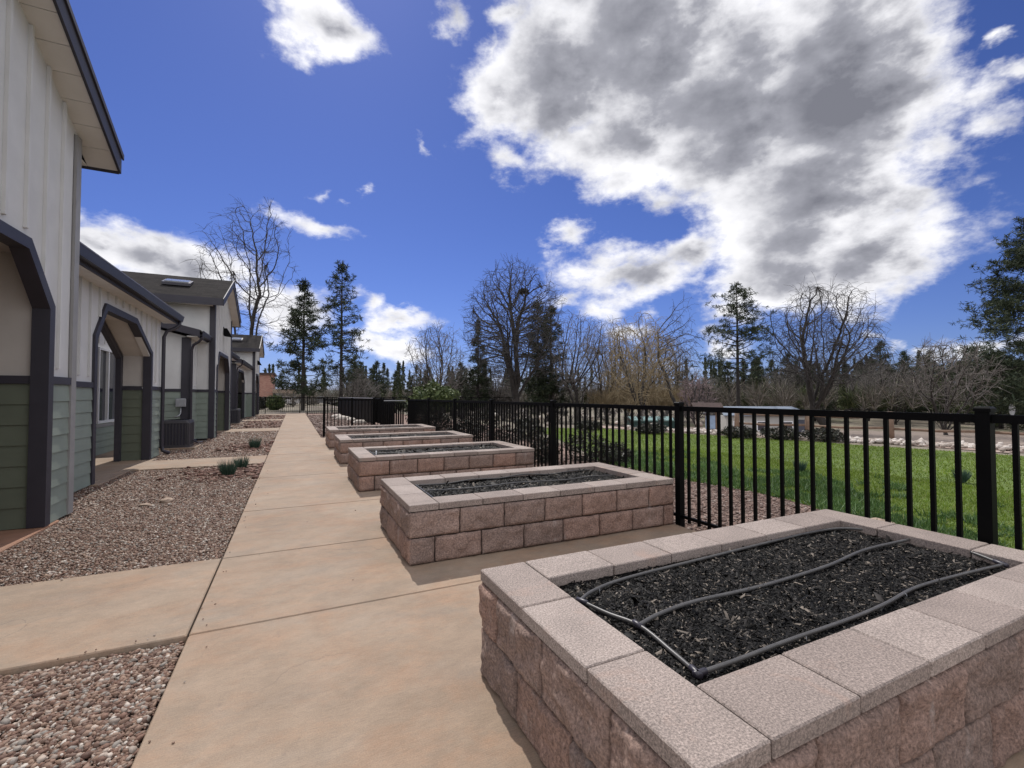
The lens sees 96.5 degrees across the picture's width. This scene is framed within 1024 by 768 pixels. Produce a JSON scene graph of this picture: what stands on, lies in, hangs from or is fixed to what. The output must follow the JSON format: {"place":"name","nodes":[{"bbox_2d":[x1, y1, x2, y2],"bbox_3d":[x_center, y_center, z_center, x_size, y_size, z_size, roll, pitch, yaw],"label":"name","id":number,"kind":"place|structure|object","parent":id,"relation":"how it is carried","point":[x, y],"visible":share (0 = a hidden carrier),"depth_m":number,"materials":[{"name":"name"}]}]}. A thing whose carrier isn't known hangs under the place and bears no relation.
{"place":"outdoors","nodes":[
{"label":"outdoors","id":0,"kind":"place"},
{"bbox_2d":[0,520,59,552],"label":"porch floor","id":1,"kind":"structure","parent":0,"point":[11,538],"depth_m":4.93,"materials":[{"name":"beige concrete"}]},
{"bbox_2d":[74,439,196,492],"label":"patio","id":2,"kind":"structure","parent":0,"point":[107,468],"depth_m":9.75,"materials":[{"name":"concrete"}]},
{"bbox_2d":[0,0,184,529],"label":"gabled house","id":3,"kind":"structure","parent":2,"relation":"on","point":[80,328],"depth_m":5.44,"materials":[{"name":"white"}]},
{"bbox_2d":[96,347,115,423],"bbox_3d":[-10.824,0.051,12.223,0.105,1.940,1.520,1,-2,-25],"label":"window","id":4,"kind":"structure","parent":3,"relation":"in","point":[106,359],"depth_m":12.13,"materials":[{"name":"white plastic"}]},
{"bbox_2d":[100,271,240,440],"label":"gabled house","id":5,"kind":"structure","parent":2,"relation":"on","point":[200,356],"depth_m":16.19,"materials":[{"name":"white"}]},
{"bbox_2d":[0,413,285,767],"bbox_3d":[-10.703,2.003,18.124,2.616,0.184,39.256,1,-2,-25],"label":"gravel","id":6,"kind":"structure","parent":0,"point":[117,731],"depth_m":4.14,"materials":[{"name":"gravel"}]},
{"bbox_2d":[159,419,202,449],"bbox_3d":[-9.805,1.476,13.460,1.020,0.876,1.401,1,-2,-25],"label":"air conditioner","id":7,"kind":"object","parent":6,"relation":"on","point":[178,434],"visible":0.82,"depth_m":13.01,"materials":[{"name":"metal"}]},
{"bbox_2d":[155,415,284,487],"bbox_3d":[-11.888,2.072,21.590,1.757,0.203,30.760,1,-2,-25],"label":"lava rock","id":8,"kind":"object","parent":6,"relation":"on","point":[214,471],"visible":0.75,"depth_m":9.43,"materials":[{"name":"gravel"}]},
{"bbox_2d":[216,458,239,474],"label":"grass tuft","id":9,"kind":"object","parent":8,"relation":"on","point":[230,469],"visible":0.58,"depth_m":8.71,"materials":[{"name":"plant"}]},
{"bbox_2d":[231,408,243,424],"bbox_3d":[-15.228,1.777,24.940,1.020,0.876,1.401,1,-2,-25],"label":"air conditioner","id":10,"kind":"object","parent":6,"relation":"on","point":[235,415],"visible":0.58,"depth_m":24.52,"materials":[{"name":"metal"}]},
{"bbox_2d":[0,414,285,675],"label":"side path","id":11,"kind":"structure","parent":0,"point":[44,624],"depth_m":3.20,"materials":[{"name":"concrete"}]},
{"bbox_2d":[231,334,264,417],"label":"gabled house","id":12,"kind":"structure","parent":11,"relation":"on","point":[248,350],"depth_m":33.01,"materials":[{"name":"white"}]},
{"bbox_2d":[69,0,1023,390],"label":"sky","id":13,"kind":"structure","parent":0,"point":[643,155],"materials":[{"name":"blue"}]},
{"bbox_2d":[131,413,1023,767],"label":"path","id":14,"kind":"structure","parent":0,"point":[301,649],"depth_m":2.73,"materials":[{"name":"concrete"}]},
{"bbox_2d":[325,424,435,447],"bbox_3d":[-4.171,1.625,14.480,3.169,0.552,1.749,1,-2,-25],"label":"raised planter","id":15,"kind":"object","parent":14,"relation":"on","point":[331,432],"visible":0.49,"depth_m":13.83,"materials":[{"name":"stone"}]},
{"bbox_2d":[334,431,472,463],"bbox_3d":[-2.714,1.545,11.420,3.158,0.552,1.633,1,-2,-25],"label":"raised planter","id":16,"kind":"object","parent":14,"relation":"on","point":[343,443],"visible":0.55,"depth_m":10.75,"materials":[{"name":"stone"}]},
{"bbox_2d":[347,441,533,491],"bbox_3d":[-1.328,1.468,8.521,3.162,0.552,1.658,1,-2,-25],"label":"raised planter","id":17,"kind":"object","parent":14,"relation":"on","point":[367,470],"visible":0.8,"depth_m":7.79,"materials":[{"name":"concrete"}]},
{"bbox_2d":[371,443,497,454],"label":"mulch","id":18,"kind":"object","parent":17,"relation":"in","point":[385,452],"visible":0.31,"depth_m":8.67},
{"bbox_2d":[369,444,500,454],"bbox_3d":[-1.335,1.232,8.531,2.459,0.040,1.030,1,-2,-25],"label":"drip pipe","id":19,"kind":"object","parent":18,"relation":"on","point":[435,450],"visible":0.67,"depth_m":8.73,"materials":[{"name":"plastic"}]},
{"bbox_2d":[379,462,673,565],"bbox_3d":[0.182,1.385,5.353,3.156,0.552,1.529,1,-2,-25],"label":"raised planter","id":20,"kind":"object","parent":14,"relation":"on","point":[418,525],"visible":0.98,"depth_m":4.64,"materials":[{"name":"concrete"}]},
{"bbox_2d":[417,468,623,496],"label":"mulch","id":21,"kind":"object","parent":20,"relation":"in","point":[559,476],"visible":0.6,"depth_m":5.43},
{"bbox_2d":[415,469,612,497],"bbox_3d":[0.178,1.150,5.362,2.459,0.038,0.899,1,-2,-25],"label":"drip pipe","id":22,"kind":"object","parent":21,"relation":"on","point":[416,485],"visible":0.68,"depth_m":5.42,"materials":[{"name":"plastic"}]},
{"bbox_2d":[478,509,1023,767],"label":"raised planter","id":23,"kind":"object","parent":14,"relation":"on","point":[937,681],"visible":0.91,"depth_m":1.70,"materials":[{"name":"concrete"}]},
{"bbox_2d":[557,530,1007,687],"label":"mulch","id":24,"kind":"object","parent":23,"relation":"in","point":[706,634],"visible":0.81,"depth_m":2.32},
{"bbox_2d":[576,527,1009,678],"bbox_3d":[1.595,1.053,2.527,2.604,0.064,0.927,1,-2,-25],"label":"drip pipe","id":25,"kind":"object","parent":24,"relation":"on","point":[700,673],"visible":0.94,"depth_m":2.23,"materials":[{"name":"plastic"}]},
{"bbox_2d":[259,402,1023,487],"bbox_3d":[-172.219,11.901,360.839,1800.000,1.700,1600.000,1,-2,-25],"label":"ground","id":26,"kind":"structure","parent":0,"point":[915,424],"depth_m":52.53,"materials":[{"name":"soil"}]},
{"bbox_2d":[183,194,302,346],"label":"bare tree","id":27,"kind":"object","parent":26,"relation":"on","point":[252,317],"visible":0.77,"depth_m":45.92,"materials":[{"name":"brown plant"}]},
{"bbox_2d":[266,394,286,409],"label":"evergreen bush","id":28,"kind":"object","parent":26,"relation":"on","point":[274,404],"visible":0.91,"depth_m":50.49,"materials":[{"name":"green plant"}]},
{"bbox_2d":[259,373,295,404],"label":"brick building","id":29,"kind":"structure","parent":26,"relation":"on","point":[265,384],"depth_m":65.90,"materials":[{"name":"red brick"}]},
{"bbox_2d":[263,277,340,409],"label":"pine tree","id":30,"kind":"object","parent":26,"relation":"on","point":[313,341],"visible":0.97,"depth_m":49.69,"materials":[{"name":"green plant"}]},
{"bbox_2d":[317,259,374,396],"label":"pine tree","id":31,"kind":"object","parent":26,"relation":"on","point":[342,300],"visible":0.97,"depth_m":52.01,"materials":[{"name":"green plant"}]},
{"bbox_2d":[330,366,371,396],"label":"bare tree","id":32,"kind":"object","parent":26,"relation":"on","point":[346,390],"visible":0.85,"depth_m":51.67,"materials":[{"name":"brown plant"}]},
{"bbox_2d":[349,361,374,396],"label":"pine tree","id":33,"kind":"object","parent":26,"relation":"on","point":[362,370],"visible":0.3,"depth_m":61.46,"materials":[{"name":"green plant"}]},
{"bbox_2d":[348,377,382,396],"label":"bare tree","id":34,"kind":"object","parent":26,"relation":"on","point":[371,391],"visible":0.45,"depth_m":59.72,"materials":[{"name":"brown plant"}]},
{"bbox_2d":[369,360,388,396],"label":"pine tree","id":35,"kind":"object","parent":26,"relation":"on","point":[378,375],"visible":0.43,"depth_m":65.20,"materials":[{"name":"green plant"}]},
{"bbox_2d":[259,397,512,413],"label":"metal fence","id":36,"kind":"object","parent":26,"relation":"on","point":[299,411],"visible":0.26,"depth_m":42.66,"materials":[{"name":"metal"}]},
{"bbox_2d":[387,370,403,409],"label":"pine tree","id":37,"kind":"object","parent":26,"relation":"on","point":[396,372],"visible":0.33,"depth_m":85.63,"materials":[{"name":"green plant"}]},
{"bbox_2d":[402,375,416,412],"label":"pine tree","id":38,"kind":"object","parent":26,"relation":"on","point":[409,388],"visible":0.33,"depth_m":65.82,"materials":[{"name":"green plant"}]},
{"bbox_2d":[404,379,460,412],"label":"evergreen bush","id":39,"kind":"object","parent":26,"relation":"on","point":[433,390],"visible":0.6,"depth_m":42.93,"materials":[{"name":"green plant"}]},
{"bbox_2d":[405,322,469,396],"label":"bare tree","id":40,"kind":"object","parent":26,"relation":"on","point":[441,360],"visible":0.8,"depth_m":51.53,"materials":[{"name":"brown plant"}]},
{"bbox_2d":[449,361,469,417],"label":"pine tree","id":41,"kind":"object","parent":26,"relation":"on","point":[458,374],"visible":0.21,"depth_m":59.70,"materials":[{"name":"green plant"}]},
{"bbox_2d":[442,364,476,402],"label":"bare tree","id":42,"kind":"object","parent":26,"relation":"on","point":[469,366],"visible":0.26,"depth_m":58.97,"materials":[{"name":"brown plant"}]},
{"bbox_2d":[264,360,688,398],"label":"wood","id":43,"kind":"object","parent":26,"relation":"on","point":[365,369],"visible":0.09,"depth_m":121.49,"materials":[{"name":"plant"}]},
{"bbox_2d":[459,318,497,420],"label":"fir tree","id":44,"kind":"object","parent":26,"relation":"on","point":[480,380],"visible":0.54,"depth_m":55.46,"materials":[{"name":"green plant"}]},
{"bbox_2d":[268,378,688,406],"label":"scrub","id":45,"kind":"object","parent":26,"relation":"on","point":[334,394],"visible":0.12,"depth_m":68.25,"materials":[{"name":"plant"}]},
{"bbox_2d":[464,359,511,401],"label":"bare tree","id":46,"kind":"object","parent":26,"relation":"on","point":[499,386],"visible":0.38,"depth_m":57.28,"materials":[{"name":"brown plant"}]},
{"bbox_2d":[457,254,568,421],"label":"bare tree","id":47,"kind":"object","parent":26,"relation":"on","point":[506,349],"visible":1,"depth_m":46.96,"materials":[{"name":"brown plant"}]},
{"bbox_2d":[351,376,693,409],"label":"wood","id":48,"kind":"object","parent":26,"relation":"on","point":[401,395],"visible":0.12,"depth_m":62.03,"materials":[{"name":"plant"}]},
{"bbox_2d":[520,299,563,422],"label":"fir tree","id":49,"kind":"object","parent":26,"relation":"on","point":[538,396],"visible":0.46,"depth_m":53.22,"materials":[{"name":"green plant"}]},
{"bbox_2d":[520,358,574,420],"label":"bare tree","id":50,"kind":"object","parent":26,"relation":"on","point":[543,383],"visible":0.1,"depth_m":59.82,"materials":[{"name":"brown plant"}]},
{"bbox_2d":[529,304,571,415],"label":"fir tree","id":51,"kind":"object","parent":26,"relation":"on","point":[556,391],"visible":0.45,"depth_m":54.62,"materials":[{"name":"green plant"}]},
{"bbox_2d":[305,413,819,531],"bbox_3d":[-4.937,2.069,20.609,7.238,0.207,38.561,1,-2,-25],"label":"bed gravel","id":52,"kind":"structure","parent":26,"relation":"on","point":[314,419],"depth_m":6.78,"materials":[{"name":"gravel"}]},
{"bbox_2d":[307,397,339,414],"bbox_3d":[-15.070,1.800,37.317,3.088,1.501,0.088,1,-2,-25],"label":"metal fence","id":53,"kind":"object","parent":52,"relation":"on","point":[318,405],"visible":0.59,"depth_m":37.01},
{"bbox_2d":[323,398,381,435],"bbox_3d":[-6.162,1.284,17.697,2.188,1.501,0.088,0,-2,-12],"label":"metal fence","id":54,"kind":"object","parent":52,"relation":"on","point":[348,400],"visible":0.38,"depth_m":17.66,"materials":[{"name":"metal"}]},
{"bbox_2d":[382,400,405,424],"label":"slatted gate","id":55,"kind":"structure","parent":54,"relation":"attached to","point":[385,414],"depth_m":18.04,"materials":[{"name":"metal"}]},
{"bbox_2d":[338,397,374,424],"bbox_3d":[-11.248,1.675,32.005,0.140,1.472,16.569,1,-2,-27],"label":"screen enclosure","id":56,"kind":"object","parent":52,"relation":"on","point":[364,413],"visible":0.55,"depth_m":28.76,"materials":[{"name":"metal"}]},
{"bbox_2d":[361,397,394,424],"bbox_3d":[-10.619,1.655,31.797,0.088,1.501,24.388,1,-2,-25],"label":"metal fence","id":57,"kind":"object","parent":52,"relation":"on","point":[377,405],"visible":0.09,"depth_m":24.29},
{"bbox_2d":[446,418,483,439],"bbox_3d":[-1.627,1.591,15.887,1.329,0.880,1.387,1,-2,-25],"label":"shrub","id":58,"kind":"object","parent":52,"relation":"on","point":[471,429],"visible":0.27,"depth_m":15.75,"materials":[{"name":"green plant"}]},
{"bbox_2d":[488,425,523,443],"bbox_3d":[-0.190,1.598,14.142,1.387,0.708,1.392,0,-2,-9],"label":"shrub","id":59,"kind":"object","parent":52,"relation":"on","point":[508,434],"visible":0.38,"depth_m":14.04,"materials":[{"name":"green plant"}]},
{"bbox_2d":[516,420,544,439],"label":"shrub","id":60,"kind":"object","parent":52,"relation":"on","point":[529,429],"visible":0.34,"depth_m":16.00,"materials":[{"name":"green plant"}]},
{"bbox_2d":[529,434,560,462],"bbox_3d":[0.806,1.518,10.768,0.871,0.691,0.793,1,-2,-25],"label":"shrub","id":61,"kind":"object","parent":52,"relation":"on","point":[540,448],"visible":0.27,"depth_m":10.62,"materials":[{"name":"green plant"}]},
{"bbox_2d":[563,427,611,462],"bbox_3d":[1.748,1.454,10.900,1.145,0.828,1.146,1,-2,-25],"label":"shrub","id":62,"kind":"object","parent":52,"relation":"on","point":[587,446],"visible":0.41,"depth_m":10.79,"materials":[{"name":"green plant"}]},
{"bbox_2d":[407,398,1023,549],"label":"metal fence","id":63,"kind":"object","parent":52,"relation":"on","point":[984,419],"visible":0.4,"depth_m":4.51,"materials":[{"name":"metal"}]},
{"bbox_2d":[438,405,695,423],"bbox_3d":[5.636,1.999,34.972,26.602,1.223,22.825,0,-2,0],"label":"scrub","id":64,"kind":"object","parent":26,"relation":"on","point":[621,411],"visible":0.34,"depth_m":29.78,"materials":[{"name":"plant"}]},
{"bbox_2d":[543,310,610,422],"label":"bare tree","id":65,"kind":"object","parent":26,"relation":"on","point":[574,385],"visible":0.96,"depth_m":49.44,"materials":[{"name":"brown plant"}]},
{"bbox_2d":[577,317,638,423],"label":"bare tree","id":66,"kind":"object","parent":26,"relation":"on","point":[594,374],"visible":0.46,"depth_m":53.66,"materials":[{"name":"brown plant"}]},
{"bbox_2d":[592,348,659,415],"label":"bare tree","id":67,"kind":"object","parent":26,"relation":"on","point":[623,374],"visible":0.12,"depth_m":63.38,"materials":[{"name":"brown plant"}]},
{"bbox_2d":[595,310,687,413],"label":"willow tree","id":68,"kind":"object","parent":26,"relation":"on","point":[641,392],"visible":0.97,"depth_m":45.40,"materials":[{"name":"plant"}]},
{"bbox_2d":[627,416,674,428],"bbox_3d":[8.516,2.621,27.941,2.760,1.220,1.600,0,-2,0],"label":"car","id":69,"kind":"object","parent":26,"relation":"on","point":[666,418],"visible":0.08,"depth_m":27.25,"materials":[{"name":"metal"}]},
{"bbox_2d":[634,422,667,433],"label":"shrub","id":70,"kind":"object","parent":26,"relation":"on","point":[650,427],"visible":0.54,"depth_m":18.59,"materials":[{"name":"green plant"}]},
{"bbox_2d":[583,380,719,411],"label":"scrub","id":71,"kind":"object","parent":26,"relation":"on","point":[605,400],"visible":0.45,"depth_m":51.84,"materials":[{"name":"plant"}]},
{"bbox_2d":[624,334,701,389],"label":"bare tree","id":72,"kind":"object","parent":26,"relation":"on","point":[668,366],"visible":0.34,"depth_m":59.32,"materials":[{"name":"brown plant"}]},
{"bbox_2d":[654,294,703,402],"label":"birch tree","id":73,"kind":"object","parent":26,"relation":"on","point":[666,376],"visible":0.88,"depth_m":44.36,"materials":[{"name":"plant"}]},
{"bbox_2d":[677,373,718,427],"bbox_3d":[16.117,1.731,39.963,3.402,5.367,3.671,1,-2,-25],"label":"blossom tree","id":74,"kind":"object","parent":26,"relation":"on","point":[685,395],"visible":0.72,"depth_m":39.68,"materials":[{"name":"plant"}]},
{"bbox_2d":[690,403,722,429],"bbox_3d":[12.331,2.519,28.984,1.880,2.678,1.040,0,-2,0],"label":"information kiosk","id":75,"kind":"object","parent":26,"relation":"on","point":[713,422],"visible":0.59,"depth_m":28.90,"materials":[{"name":"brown wood"}]},
{"bbox_2d":[712,361,746,405],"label":"pine tree","id":76,"kind":"object","parent":26,"relation":"on","point":[726,376],"visible":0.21,"depth_m":59.85,"materials":[{"name":"green plant"}]},
{"bbox_2d":[682,281,778,405],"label":"pine tree","id":77,"kind":"object","parent":26,"relation":"on","point":[742,332],"visible":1,"depth_m":41.76,"materials":[{"name":"green plant"}]},
{"bbox_2d":[733,359,761,405],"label":"pine tree","id":78,"kind":"object","parent":26,"relation":"on","point":[744,366],"visible":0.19,"depth_m":61.59,"materials":[{"name":"green plant"}]},
{"bbox_2d":[746,356,772,386],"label":"pine tree","id":79,"kind":"object","parent":26,"relation":"on","point":[757,374],"visible":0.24,"depth_m":71.30,"materials":[{"name":"green plant"}]},
{"bbox_2d":[760,364,805,392],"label":"bare tree","id":80,"kind":"object","parent":26,"relation":"on","point":[792,376],"visible":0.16,"depth_m":62.10,"materials":[{"name":"brown plant"}]},
{"bbox_2d":[602,426,1023,452],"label":"dirt verge","id":81,"kind":"structure","parent":26,"relation":"on","point":[881,442],"depth_m":13.80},
{"bbox_2d":[799,426,843,441],"bbox_3d":[10.790,1.751,15.896,1.452,0.589,1.398,1,-2,-25],"label":"shrub","id":82,"kind":"object","parent":26,"relation":"on","point":[837,434],"visible":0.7,"depth_m":15.60,"materials":[{"name":"green plant"}]},
{"bbox_2d":[627,425,1023,452],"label":"rubble border","id":83,"kind":"object","parent":26,"relation":"on","point":[1000,446],"visible":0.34,"depth_m":14.61,"materials":[{"name":"stone"}]},
{"bbox_2d":[756,274,903,428],"bbox_3d":[27.075,-2.753,39.979,11.094,14.472,11.112,1,-2,-25],"label":"bare tree","id":84,"kind":"object","parent":26,"relation":"on","point":[807,369],"visible":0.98,"depth_m":38.97,"materials":[{"name":"brown plant"}]},
{"bbox_2d":[702,350,994,390],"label":"wood","id":85,"kind":"object","parent":26,"relation":"on","point":[713,372],"visible":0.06,"depth_m":85.57,"materials":[{"name":"plant"}]},
{"bbox_2d":[753,377,965,410],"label":"wood","id":86,"kind":"object","parent":26,"relation":"on","point":[840,405],"visible":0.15,"depth_m":55.06,"materials":[{"name":"plant"}]},
{"bbox_2d":[836,359,900,420],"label":"bare tree","id":87,"kind":"object","parent":26,"relation":"on","point":[856,376],"visible":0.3,"depth_m":59.78,"materials":[{"name":"brown plant"}]},
{"bbox_2d":[858,339,898,411],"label":"pine tree","id":88,"kind":"object","parent":26,"relation":"on","point":[881,356],"visible":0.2,"depth_m":69.63,"materials":[{"name":"green plant"}]},
{"bbox_2d":[734,411,1023,438],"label":"rail fence","id":89,"kind":"object","parent":26,"relation":"on","point":[892,428],"visible":0.33,"depth_m":17.21,"materials":[{"name":"brown wood"}]},
{"bbox_2d":[740,381,1021,410],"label":"scrub","id":90,"kind":"object","parent":26,"relation":"on","point":[849,402],"visible":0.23,"depth_m":51.90,"materials":[{"name":"plant"}]},
{"bbox_2d":[857,358,939,424],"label":"bare tree","id":91,"kind":"object","parent":26,"relation":"on","point":[887,390],"visible":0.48,"depth_m":51.86,"materials":[{"name":"brown plant"}]},
{"bbox_2d":[894,349,925,408],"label":"pine tree","id":92,"kind":"object","parent":26,"relation":"on","point":[903,354],"visible":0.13,"depth_m":77.93,"materials":[{"name":"green plant"}]},
{"bbox_2d":[917,349,946,412],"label":"pine tree","id":93,"kind":"object","parent":26,"relation":"on","point":[930,352],"visible":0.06,"depth_m":79.89,"materials":[{"name":"green plant"}]},
{"bbox_2d":[885,337,1012,434],"bbox_3d":[36.246,-0.017,37.700,7.577,8.774,7.829,-1,-2,21],"label":"bare tree","id":94,"kind":"object","parent":26,"relation":"on","point":[947,404],"visible":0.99,"depth_m":37.51,"materials":[{"name":"brown plant"}]},
{"bbox_2d":[921,360,996,423],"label":"pine tree","id":95,"kind":"object","parent":26,"relation":"on","point":[950,406],"visible":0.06,"depth_m":54.11,"materials":[{"name":"green plant"}]},
{"bbox_2d":[904,216,1023,426],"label":"pine tree","id":96,"kind":"object","parent":26,"relation":"on","point":[1012,291],"visible":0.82,"depth_m":40.40,"materials":[{"name":"green plant"}]},
{"bbox_2d":[949,351,1023,429],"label":"tree","id":97,"kind":"object","parent":26,"relation":"on","point":[997,425],"visible":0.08,"depth_m":45.76,"materials":[{"name":"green plant"}]},
{"bbox_2d":[314,406,1023,444],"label":"road","id":98,"kind":"structure","parent":0,"point":[1005,439],"depth_m":36.63,"materials":[{"name":"asphalt"}]},
{"bbox_2d":[703,406,804,432],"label":"building","id":99,"kind":"structure","parent":0,"point":[760,419],"depth_m":34.00,"materials":[{"name":"metal"}]},
{"bbox_2d":[547,428,1023,550],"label":"lawn","id":100,"kind":"structure","parent":0,"point":[893,466],"depth_m":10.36,"materials":[{"name":"plant"}]},
{"bbox_2d":[573,419,602,429],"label":"shrub","id":101,"kind":"object","parent":100,"relation":"on","point":[587,424],"visible":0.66,"depth_m":20.74,"materials":[{"name":"green plant"}]},
{"bbox_2d":[597,442,635,464],"bbox_3d":[2.383,1.587,10.511,0.951,0.540,0.911,1,-2,-25],"label":"shrub","id":102,"kind":"object","parent":100,"relation":"on","point":[615,453],"visible":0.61,"depth_m":10.37,"materials":[{"name":"green plant"}]},
{"bbox_2d":[721,425,757,438],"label":"shrub","id":103,"kind":"object","parent":100,"relation":"on","point":[736,432],"visible":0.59,"depth_m":16.66,"materials":[{"name":"green plant"}]},
{"bbox_2d":[760,425,801,439],"bbox_3d":[9.661,1.744,16.407,1.489,0.589,1.315,1,-2,-25],"label":"shrub","id":104,"kind":"object","parent":100,"relation":"on","point":[775,435],"visible":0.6,"depth_m":16.20,"materials":[{"name":"green plant"}]},
{"bbox_2d":[592,448,1023,546],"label":"clover","id":105,"kind":"object","parent":100,"relation":"on","point":[880,506],"visible":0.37,"depth_m":7.28,"materials":[{"name":"green"}]},
{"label":"hill","id":106,"kind":"structure","parent":0,"visible":0},
{"bbox_2d":[678,371,1018,412],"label":"scrub","id":107,"kind":"object","parent":106,"relation":"on","point":[782,396],"visible":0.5,"depth_m":47.98,"materials":[{"name":"plant"}]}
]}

